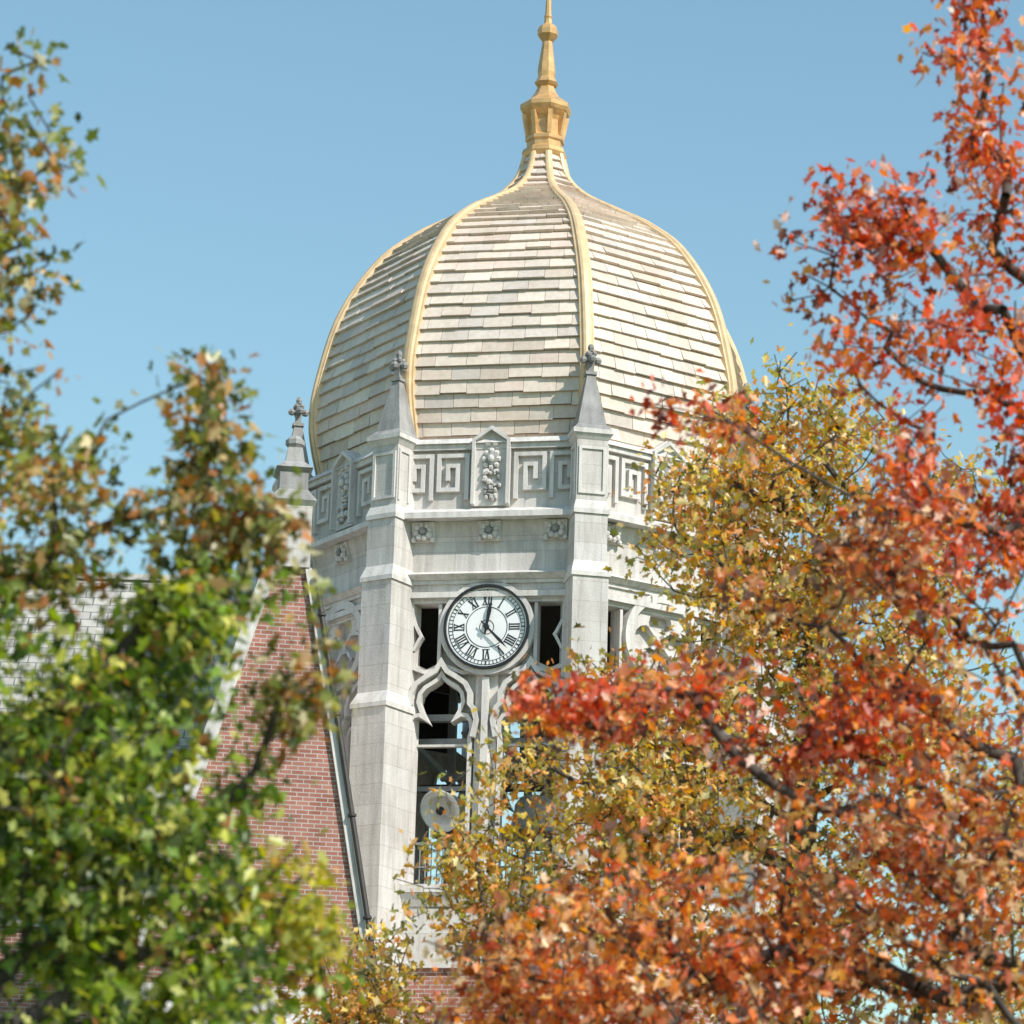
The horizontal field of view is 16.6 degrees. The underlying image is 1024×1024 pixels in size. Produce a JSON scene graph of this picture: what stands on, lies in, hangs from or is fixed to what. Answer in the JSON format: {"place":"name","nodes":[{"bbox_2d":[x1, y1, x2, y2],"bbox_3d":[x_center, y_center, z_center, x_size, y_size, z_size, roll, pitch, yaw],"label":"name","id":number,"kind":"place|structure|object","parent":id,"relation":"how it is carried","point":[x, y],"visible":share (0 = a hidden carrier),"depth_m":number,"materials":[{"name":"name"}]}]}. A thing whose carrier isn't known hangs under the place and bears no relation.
{"place":"outdoors","nodes":[
{"label":"outdoors","id":0,"kind":"place"},
{"bbox_2d":[0,436,378,1023],"bbox_3d":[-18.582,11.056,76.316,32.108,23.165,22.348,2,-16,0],"label":"brick hall","id":1,"kind":"structure","parent":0,"point":[319,806],"depth_m":67.34,"materials":[{"name":"brick"}]},
{"bbox_2d":[0,0,1023,1023],"label":"sky","id":2,"kind":"structure","parent":0,"point":[255,159],"materials":[{"name":"blue"}]},
{"label":"ground","id":3,"kind":"structure","parent":0,"visible":0},
{"bbox_2d":[0,26,365,1023],"bbox_3d":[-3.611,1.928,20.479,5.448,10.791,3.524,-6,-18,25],"label":"maple tree","id":4,"kind":"object","parent":3,"relation":"on","point":[120,790],"visible":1,"depth_m":20.22,"materials":[{"name":"green plant"}]},
{"bbox_2d":[272,0,792,1023],"bbox_3d":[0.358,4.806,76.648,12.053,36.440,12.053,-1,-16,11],"label":"clock tower","id":5,"kind":"structure","parent":3,"relation":"on","point":[478,432],"depth_m":73.85,"materials":[{"name":"stone"}]},
{"bbox_2d":[254,322,1023,1023],"bbox_3d":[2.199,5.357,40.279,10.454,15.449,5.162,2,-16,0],"label":"maple tree","id":6,"kind":"object","parent":3,"relation":"on","point":[644,758],"visible":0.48,"depth_m":40.67,"materials":[{"name":"yellow plant"}]},
{"bbox_2d":[383,0,1023,1023],"bbox_3d":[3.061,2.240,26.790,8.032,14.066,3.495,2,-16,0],"label":"maple tree","id":7,"kind":"object","parent":3,"relation":"on","point":[571,992],"visible":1,"depth_m":26.49,"materials":[{"name":"orange plant"}]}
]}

